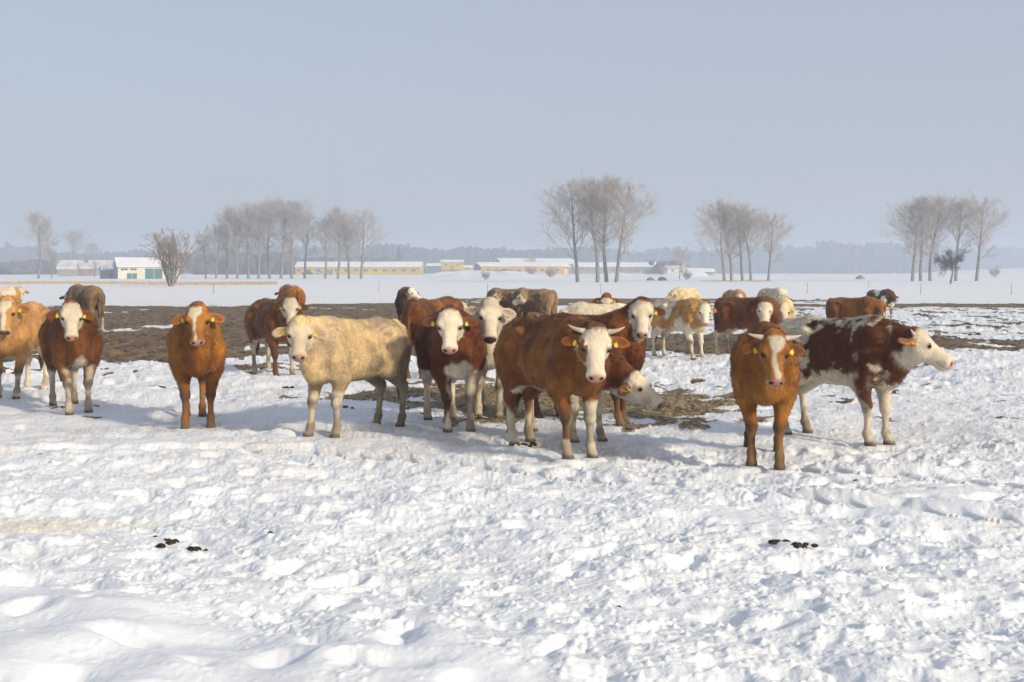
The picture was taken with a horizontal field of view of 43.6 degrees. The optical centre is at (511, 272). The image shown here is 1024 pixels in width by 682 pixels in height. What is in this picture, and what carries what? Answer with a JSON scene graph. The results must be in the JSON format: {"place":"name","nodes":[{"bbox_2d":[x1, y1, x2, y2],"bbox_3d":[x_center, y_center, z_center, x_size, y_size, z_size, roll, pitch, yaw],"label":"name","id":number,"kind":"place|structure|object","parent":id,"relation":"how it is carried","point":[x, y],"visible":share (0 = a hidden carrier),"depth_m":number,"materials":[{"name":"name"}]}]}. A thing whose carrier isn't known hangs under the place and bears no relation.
{"place":"outdoors","nodes":[
{"label":"outdoors","id":0,"kind":"place"},
{"bbox_2d":[0,280,276,285],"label":"dry grass","id":1,"kind":"structure","parent":0,"point":[180,283],"depth_m":190.32,"materials":[{"name":"beige plant"}]},
{"bbox_2d":[0,268,1023,681],"bbox_3d":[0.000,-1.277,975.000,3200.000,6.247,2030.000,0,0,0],"label":"snow ground","id":2,"kind":"structure","parent":0,"point":[418,548],"depth_m":8.57,"materials":[{"name":"white snow"}]},
{"bbox_2d":[0,286,28,302],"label":"cow","id":3,"kind":"object","parent":2,"relation":"on","point":[16,293],"visible":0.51,"depth_m":38.48},
{"bbox_2d":[0,295,49,398],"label":"cow","id":4,"kind":"object","parent":2,"relation":"on","point":[20,324],"visible":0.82,"depth_m":16.78},
{"bbox_2d":[15,210,62,278],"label":"poplar tree","id":5,"kind":"object","parent":2,"relation":"on","point":[40,229],"visible":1,"depth_m":351.90,"materials":[{"name":"grey plant"}]},
{"bbox_2d":[40,249,64,278],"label":"poplar tree","id":6,"kind":"object","parent":2,"relation":"on","point":[51,254],"visible":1,"depth_m":329.83,"materials":[{"name":"grey plant"}]},
{"bbox_2d":[56,260,79,275],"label":"village house","id":7,"kind":"structure","parent":2,"relation":"on","point":[67,268],"depth_m":440.47,"materials":[{"name":"grey paint"}]},
{"bbox_2d":[37,298,103,414],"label":"cow","id":8,"kind":"object","parent":2,"relation":"on","point":[71,341],"visible":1,"depth_m":14.96},
{"bbox_2d":[58,226,93,259],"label":"poplar tree","id":9,"kind":"object","parent":2,"relation":"on","point":[75,238],"visible":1,"depth_m":600.51,"materials":[{"name":"grey plant"}]},
{"bbox_2d":[59,284,105,330],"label":"cow","id":10,"kind":"object","parent":2,"relation":"on","point":[90,298],"visible":0.62,"depth_m":36.36},
{"bbox_2d":[78,257,96,275],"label":"village house","id":11,"kind":"structure","parent":2,"relation":"on","point":[86,266],"depth_m":450.86,"materials":[{"name":"brick"}]},
{"bbox_2d":[82,241,103,259],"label":"poplar tree","id":12,"kind":"object","parent":2,"relation":"on","point":[94,245],"visible":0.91,"depth_m":620.13,"materials":[{"name":"grey plant"}]},
{"bbox_2d":[89,257,111,274],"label":"village house","id":13,"kind":"structure","parent":2,"relation":"on","point":[103,262],"depth_m":472.31,"materials":[{"name":"brick"}]},
{"bbox_2d":[98,265,113,278],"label":"grey shed","id":14,"kind":"structure","parent":2,"relation":"on","point":[106,271],"depth_m":355.59,"materials":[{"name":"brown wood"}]},
{"bbox_2d":[109,272,113,278],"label":"door","id":15,"kind":"structure","parent":14,"relation":"in","point":[111,274],"depth_m":355.66,"materials":[{"name":"grey wood"}]},
{"bbox_2d":[112,257,180,278],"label":"white barn","id":16,"kind":"structure","parent":2,"relation":"on","point":[135,268],"depth_m":349.71,"materials":[{"name":"grey paint"}]},
{"bbox_2d":[127,273,136,278],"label":"door","id":17,"kind":"structure","parent":16,"relation":"in","point":[129,275],"depth_m":348.06,"materials":[{"name":"green paint"}]},
{"bbox_2d":[145,268,161,278],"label":"door","id":18,"kind":"structure","parent":16,"relation":"in","point":[150,273],"depth_m":350.41,"materials":[{"name":"green paint"}]},
{"bbox_2d":[155,538,179,547],"bbox_3d":[-2.156,1.694,8.018,0.121,0.035,0.223,0,0,0],"label":"dung pat","id":19,"kind":"object","parent":2,"relation":"on","point":[168,542],"visible":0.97,"depth_m":8.02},
{"bbox_2d":[138,225,210,285],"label":"willow tree","id":20,"kind":"object","parent":2,"relation":"on","point":[174,265],"visible":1,"depth_m":154.75,"materials":[{"name":"grey plant"}]},
{"bbox_2d":[170,233,183,272],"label":"fir tree","id":21,"kind":"object","parent":2,"relation":"on","point":[173,237],"visible":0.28,"depth_m":469.67,"materials":[{"name":"grey plant"}]},
{"bbox_2d":[165,301,226,428],"bbox_3d":[-3.478,0.987,14.101,0.670,1.399,1.819,0,0,-16],"label":"cow","id":22,"kind":"object","parent":2,"relation":"on","point":[195,344],"visible":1,"depth_m":13.55},
{"bbox_2d":[186,546,207,551],"bbox_3d":[-1.970,1.709,7.927,0.132,0.042,0.146,0,0,-45],"label":"dung pat","id":23,"kind":"object","parent":2,"relation":"on","point":[192,548],"visible":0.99,"depth_m":7.90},
{"bbox_2d":[0,251,396,274],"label":"roadside brush","id":24,"kind":"object","parent":2,"relation":"on","point":[196,267],"visible":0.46,"depth_m":558.37,"materials":[{"name":"plant"}]},
{"bbox_2d":[181,233,224,278],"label":"poplar tree","id":25,"kind":"object","parent":2,"relation":"on","point":[204,244],"visible":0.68,"depth_m":356.22,"materials":[{"name":"grey plant"}]},
{"bbox_2d":[194,223,233,278],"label":"poplar tree","id":26,"kind":"object","parent":2,"relation":"on","point":[218,241],"visible":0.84,"depth_m":351.98,"materials":[{"name":"grey plant"}]},
{"bbox_2d":[213,218,252,278],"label":"poplar tree","id":27,"kind":"object","parent":2,"relation":"on","point":[226,250],"visible":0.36,"depth_m":355.84,"materials":[{"name":"grey plant"}]},
{"bbox_2d":[206,197,260,278],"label":"poplar tree","id":28,"kind":"object","parent":2,"relation":"on","point":[231,227],"visible":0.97,"depth_m":349.05,"materials":[{"name":"grey plant"}]},
{"bbox_2d":[224,201,270,278],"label":"poplar tree","id":29,"kind":"object","parent":2,"relation":"on","point":[248,254],"visible":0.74,"depth_m":350.80,"materials":[{"name":"grey plant"}]},
{"bbox_2d":[229,201,280,278],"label":"poplar tree","id":30,"kind":"object","parent":2,"relation":"on","point":[259,228],"visible":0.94,"depth_m":347.48,"materials":[{"name":"grey plant"}]},
{"bbox_2d":[245,196,290,278],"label":"poplar tree","id":31,"kind":"object","parent":2,"relation":"on","point":[267,247],"visible":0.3,"depth_m":353.64,"materials":[{"name":"grey plant"}]},
{"bbox_2d":[243,295,307,375],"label":"cow","id":32,"kind":"object","parent":2,"relation":"on","point":[264,318],"visible":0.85,"depth_m":20.31},
{"bbox_2d":[253,191,313,278],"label":"poplar tree","id":33,"kind":"object","parent":2,"relation":"on","point":[278,219],"visible":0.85,"depth_m":347.81,"materials":[{"name":"grey plant"}]},
{"bbox_2d":[274,284,305,314],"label":"cow","id":34,"kind":"object","parent":2,"relation":"on","point":[297,293],"visible":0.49,"depth_m":38.84},
{"bbox_2d":[260,191,320,278],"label":"poplar tree","id":35,"kind":"object","parent":2,"relation":"on","point":[293,214],"visible":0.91,"depth_m":348.35,"materials":[{"name":"grey plant"}]},
{"bbox_2d":[287,213,326,278],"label":"poplar tree","id":36,"kind":"object","parent":2,"relation":"on","point":[304,240],"visible":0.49,"depth_m":356.29,"materials":[{"name":"grey plant"}]},
{"bbox_2d":[306,215,348,278],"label":"poplar tree","id":37,"kind":"object","parent":2,"relation":"on","point":[324,247],"visible":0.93,"depth_m":346.92,"materials":[{"name":"grey plant"}]},
{"bbox_2d":[320,205,360,278],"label":"poplar tree","id":38,"kind":"object","parent":2,"relation":"on","point":[337,218],"visible":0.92,"depth_m":346.03,"materials":[{"name":"grey plant"}]},
{"bbox_2d":[272,314,411,437],"bbox_3d":[-1.690,1.046,13.222,0.645,1.280,1.823,0,0,34],"label":"cow","id":39,"kind":"object","parent":2,"relation":"on","point":[340,355],"visible":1,"depth_m":12.94},
{"bbox_2d":[328,221,368,278],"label":"poplar tree","id":40,"kind":"object","parent":2,"relation":"on","point":[348,255],"visible":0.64,"depth_m":349.53,"materials":[{"name":"grey plant"}]},
{"bbox_2d":[325,207,391,278],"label":"poplar tree","id":41,"kind":"object","parent":2,"relation":"on","point":[358,217],"visible":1,"depth_m":344.93,"materials":[{"name":"grey plant"}]},
{"bbox_2d":[294,262,423,274],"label":"yellow barn","id":42,"kind":"structure","parent":2,"relation":"on","point":[392,268],"depth_m":520.34,"materials":[{"name":"grey paint"}]},
{"bbox_2d":[327,269,331,274],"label":"door","id":43,"kind":"structure","parent":42,"relation":"in","point":[329,271],"depth_m":520.53,"materials":[{"name":"grey wood"}]},
{"bbox_2d":[395,247,401,261],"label":"fir tree","id":44,"kind":"object","parent":2,"relation":"on","point":[398,257],"visible":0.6,"depth_m":759.46,"materials":[{"name":"grey plant"}]},
{"bbox_2d":[395,287,420,320],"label":"cow","id":45,"kind":"object","parent":2,"relation":"on","point":[405,295],"visible":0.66,"depth_m":35.13},
{"bbox_2d":[399,296,467,378],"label":"cow","id":46,"kind":"object","parent":2,"relation":"on","point":[414,314],"visible":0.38,"depth_m":19.88},
{"bbox_2d":[426,263,441,270],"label":"lean shed","id":47,"kind":"structure","parent":2,"relation":"on","point":[433,266],"depth_m":575.04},
{"bbox_2d":[413,305,488,432],"bbox_3d":[-0.698,1.002,13.715,0.779,1.370,1.869,0,0,-13],"label":"cow","id":48,"kind":"object","parent":2,"relation":"on","point":[449,342],"visible":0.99,"depth_m":13.23},
{"bbox_2d":[440,260,463,269],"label":"yellow house","id":49,"kind":"structure","parent":2,"relation":"on","point":[451,264],"depth_m":559.95,"materials":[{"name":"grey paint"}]},
{"bbox_2d":[459,265,473,270],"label":"annex","id":50,"kind":"object","parent":2,"relation":"on","point":[468,267],"visible":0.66,"depth_m":572.09,"materials":[{"name":"grey paint"}]},
{"bbox_2d":[481,271,489,279],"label":"bare bush","id":51,"kind":"object","parent":2,"relation":"on","point":[485,274],"visible":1,"depth_m":299.83,"materials":[{"name":"grey plant"}]},
{"bbox_2d":[464,297,515,417],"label":"cow","id":52,"kind":"object","parent":2,"relation":"on","point":[492,315],"visible":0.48,"depth_m":14.37},
{"bbox_2d":[487,287,528,317],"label":"cow","id":53,"kind":"object","parent":2,"relation":"on","point":[504,297],"visible":0.36,"depth_m":37.24},
{"bbox_2d":[247,362,771,430],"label":"straw litter","id":54,"kind":"object","parent":2,"relation":"on","point":[628,411],"visible":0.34,"depth_m":15.60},
{"bbox_2d":[0,239,1023,273],"bbox_3d":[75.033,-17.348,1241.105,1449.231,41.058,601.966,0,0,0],"label":"wood","id":55,"kind":"object","parent":2,"relation":"on","point":[827,257],"visible":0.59,"depth_m":1145.49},
{"bbox_2d":[473,262,570,273],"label":"ochre barn","id":56,"kind":"structure","parent":2,"relation":"on","point":[561,267],"depth_m":501.35,"materials":[{"name":"grey paint"}]},
{"bbox_2d":[32,302,1023,360],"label":"muck litter","id":57,"kind":"object","parent":2,"relation":"on","point":[128,322],"visible":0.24,"depth_m":48.07,"materials":[{"name":"soil"}]},
{"bbox_2d":[521,442,536,446],"bbox_3d":[0.157,1.655,12.347,0.139,0.040,0.181,0,0,25],"label":"dung pat","id":58,"kind":"object","parent":2,"relation":"on","point":[531,444],"visible":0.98,"depth_m":12.34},
{"bbox_2d":[523,253,537,261],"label":"poplar tree","id":59,"kind":"object","parent":2,"relation":"on","point":[530,257],"visible":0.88,"depth_m":585.26,"materials":[{"name":"plant"}]},
{"bbox_2d":[524,266,537,274],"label":"bare bush","id":60,"kind":"object","parent":2,"relation":"on","point":[530,270],"visible":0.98,"depth_m":399.65,"materials":[{"name":"grey plant"}]},
{"bbox_2d":[512,287,557,317],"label":"cow","id":61,"kind":"object","parent":2,"relation":"on","point":[525,301],"visible":0.84,"depth_m":35.50},
{"bbox_2d":[495,258,574,273],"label":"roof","id":62,"kind":"structure","parent":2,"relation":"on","point":[569,261],"depth_m":644.76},
{"bbox_2d":[545,266,557,276],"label":"bare bush","id":63,"kind":"object","parent":2,"relation":"on","point":[549,271],"visible":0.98,"depth_m":389.66,"materials":[{"name":"grey plant"}]},
{"bbox_2d":[492,313,629,459],"bbox_3d":[0.404,1.020,11.782,0.677,1.331,1.902,0,0,-28],"label":"cow","id":64,"kind":"object","parent":2,"relation":"on","point":[560,361],"visible":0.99,"depth_m":11.43},
{"bbox_2d":[526,178,612,281],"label":"poplar tree","id":65,"kind":"object","parent":2,"relation":"on","point":[573,236],"visible":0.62,"depth_m":225.58,"materials":[{"name":"grey plant"}]},
{"bbox_2d":[503,346,663,442],"bbox_3d":[0.623,1.078,12.711,2.009,1.211,0.708,0,0,45],"label":"cow","id":66,"kind":"object","parent":2,"relation":"on","point":[626,381],"visible":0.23,"depth_m":12.26},
{"bbox_2d":[559,301,626,314],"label":"cow","id":67,"kind":"object","parent":2,"relation":"on","point":[584,308],"visible":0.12,"depth_m":22.07},
{"bbox_2d":[556,165,637,281],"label":"poplar tree","id":68,"kind":"object","parent":2,"relation":"on","point":[585,189],"visible":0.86,"depth_m":221.85,"materials":[{"name":"grey plant"}]},
{"bbox_2d":[534,296,665,426],"bbox_3d":[0.864,0.964,14.210,1.743,1.444,0.651,0,0,43],"label":"cow","id":69,"kind":"object","parent":2,"relation":"on","point":[634,317],"visible":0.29,"depth_m":13.74},
{"bbox_2d":[565,173,642,281],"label":"poplar tree","id":70,"kind":"object","parent":2,"relation":"on","point":[606,279],"visible":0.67,"depth_m":223.69,"materials":[{"name":"grey plant"}]},
{"bbox_2d":[590,292,619,303],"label":"cow","id":71,"kind":"object","parent":2,"relation":"on","point":[606,298],"visible":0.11,"depth_m":22.79},
{"bbox_2d":[591,171,665,281],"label":"poplar tree","id":72,"kind":"object","parent":2,"relation":"on","point":[627,202],"visible":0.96,"depth_m":221.69,"materials":[{"name":"grey plant"}]},
{"bbox_2d":[572,262,684,273],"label":"grey barn","id":73,"kind":"structure","parent":2,"relation":"on","point":[625,267],"depth_m":580.13,"materials":[{"name":"grey paint"}]},
{"bbox_2d":[657,277,666,280],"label":"hay heap","id":74,"kind":"object","parent":2,"relation":"on","point":[662,279],"visible":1,"depth_m":269.56,"materials":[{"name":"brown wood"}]},
{"bbox_2d":[648,260,688,273],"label":"barn","id":75,"kind":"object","parent":2,"relation":"on","point":[658,268],"visible":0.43,"depth_m":555.07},
{"bbox_2d":[662,265,686,273],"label":"ruined shed","id":76,"kind":"structure","parent":2,"relation":"on","point":[670,269],"depth_m":470.12,"materials":[{"name":"grey paint"}]},
{"bbox_2d":[672,248,690,278],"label":"poplar tree","id":77,"kind":"object","parent":2,"relation":"on","point":[682,254],"visible":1,"depth_m":329.97,"materials":[{"name":"grey plant"}]},
{"bbox_2d":[650,298,716,359],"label":"cow","id":78,"kind":"object","parent":2,"relation":"on","point":[687,317],"visible":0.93,"depth_m":24.58},
{"bbox_2d":[666,287,700,299],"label":"cow","id":79,"kind":"object","parent":2,"relation":"on","point":[680,293],"visible":0.43,"depth_m":41.15},
{"bbox_2d":[681,270,692,278],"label":"bare bush","id":80,"kind":"object","parent":2,"relation":"on","point":[687,275],"visible":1,"depth_m":299.57,"materials":[{"name":"grey plant"}]},
{"bbox_2d":[685,268,714,274],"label":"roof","id":81,"kind":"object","parent":2,"relation":"on","point":[709,271],"visible":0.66,"depth_m":455.93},
{"bbox_2d":[677,198,756,280],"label":"poplar tree","id":82,"kind":"object","parent":2,"relation":"on","point":[710,234],"visible":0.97,"depth_m":247.67,"materials":[{"name":"grey plant"}]},
{"bbox_2d":[694,193,750,280],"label":"poplar tree","id":83,"kind":"object","parent":2,"relation":"on","point":[729,256],"visible":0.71,"depth_m":249.79,"materials":[{"name":"grey plant"}]},
{"bbox_2d":[721,289,745,297],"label":"cow","id":84,"kind":"object","parent":2,"relation":"on","point":[736,292],"visible":0.27,"depth_m":38.63},
{"bbox_2d":[713,196,770,279],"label":"poplar tree","id":85,"kind":"object","parent":2,"relation":"on","point":[741,263],"visible":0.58,"depth_m":251.42,"materials":[{"name":"grey plant"}]},
{"bbox_2d":[713,295,781,354],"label":"cow","id":86,"kind":"object","parent":2,"relation":"on","point":[733,314],"visible":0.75,"depth_m":25.02},
{"bbox_2d":[723,209,778,280],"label":"poplar tree","id":87,"kind":"object","parent":2,"relation":"on","point":[747,239],"visible":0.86,"depth_m":249.47,"materials":[{"name":"grey plant"}]},
{"bbox_2d":[729,321,804,469],"bbox_3d":[2.225,1.044,11.270,0.652,1.282,1.936,0,0,10],"label":"cow","id":88,"kind":"object","parent":2,"relation":"on","point":[765,371],"visible":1,"depth_m":10.74},
{"bbox_2d":[747,205,798,280],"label":"poplar tree","id":89,"kind":"object","parent":2,"relation":"on","point":[777,236],"visible":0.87,"depth_m":252.00,"materials":[{"name":"grey plant"}]},
{"bbox_2d":[757,287,789,299],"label":"cow","id":90,"kind":"object","parent":2,"relation":"on","point":[776,293],"visible":0.34,"depth_m":38.65},
{"bbox_2d":[768,539,790,543],"bbox_3d":[1.600,1.608,7.657,0.138,0.028,0.057,0,0,0],"label":"dung pat","id":91,"kind":"object","parent":2,"relation":"on","point":[775,541],"visible":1,"depth_m":7.64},
{"bbox_2d":[776,297,795,321],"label":"cow","id":92,"kind":"object","parent":2,"relation":"on","point":[786,306],"visible":0.38,"depth_m":27.93},
{"bbox_2d":[791,542,817,548],"bbox_3d":[1.719,1.604,7.553,0.164,0.035,0.095,0,0,-19],"label":"dung pat","id":93,"kind":"object","parent":2,"relation":"on","point":[796,545],"visible":1,"depth_m":7.53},
{"bbox_2d":[825,296,890,318],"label":"cow","id":94,"kind":"object","parent":2,"relation":"on","point":[839,307],"visible":0.56,"depth_m":29.26},
{"bbox_2d":[777,314,954,445],"bbox_3d":[3.342,1.038,12.522,0.664,1.297,2.043,0,0,-34],"label":"cow","id":95,"kind":"object","parent":2,"relation":"on","point":[862,356],"visible":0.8,"depth_m":12.21},
{"bbox_2d":[866,289,898,319],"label":"cow","id":96,"kind":"object","parent":2,"relation":"on","point":[888,297],"visible":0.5,"depth_m":42.61},
{"bbox_2d":[874,198,957,280],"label":"poplar tree","id":97,"kind":"object","parent":2,"relation":"on","point":[928,235],"visible":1,"depth_m":249.24,"materials":[{"name":"grey plant"}]},
{"bbox_2d":[896,193,942,280],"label":"poplar tree","id":98,"kind":"object","parent":2,"relation":"on","point":[921,203],"visible":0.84,"depth_m":250.11,"materials":[{"name":"grey plant"}]},
{"bbox_2d":[900,187,964,280],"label":"poplar tree","id":99,"kind":"object","parent":2,"relation":"on","point":[937,200],"visible":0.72,"depth_m":252.72,"materials":[{"name":"grey plant"}]},
{"bbox_2d":[933,246,970,283],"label":"dark tree","id":100,"kind":"object","parent":2,"relation":"on","point":[948,262],"visible":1,"depth_m":192.42,"materials":[{"name":"grey plant"}]},
{"bbox_2d":[931,194,984,280],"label":"poplar tree","id":101,"kind":"object","parent":2,"relation":"on","point":[958,237],"visible":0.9,"depth_m":251.96,"materials":[{"name":"grey plant"}]},
{"bbox_2d":[945,188,1013,280],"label":"poplar tree","id":102,"kind":"object","parent":2,"relation":"on","point":[974,211],"visible":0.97,"depth_m":249.93,"materials":[{"name":"grey plant"}]},
{"bbox_2d":[988,265,999,276],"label":"bare bush","id":103,"kind":"object","parent":2,"relation":"on","point":[992,273],"visible":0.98,"depth_m":419.66,"materials":[{"name":"grey plant"}]},
{"bbox_2d":[0,0,1023,272],"label":"sky","id":104,"kind":"structure","parent":0,"point":[122,121],"materials":[{"name":"blue"}]},
{"bbox_2d":[700,279,771,281],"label":"dry grass","id":105,"kind":"structure","parent":0,"point":[736,280],"depth_m":239.87,"materials":[{"name":"beige plant"}]}
]}

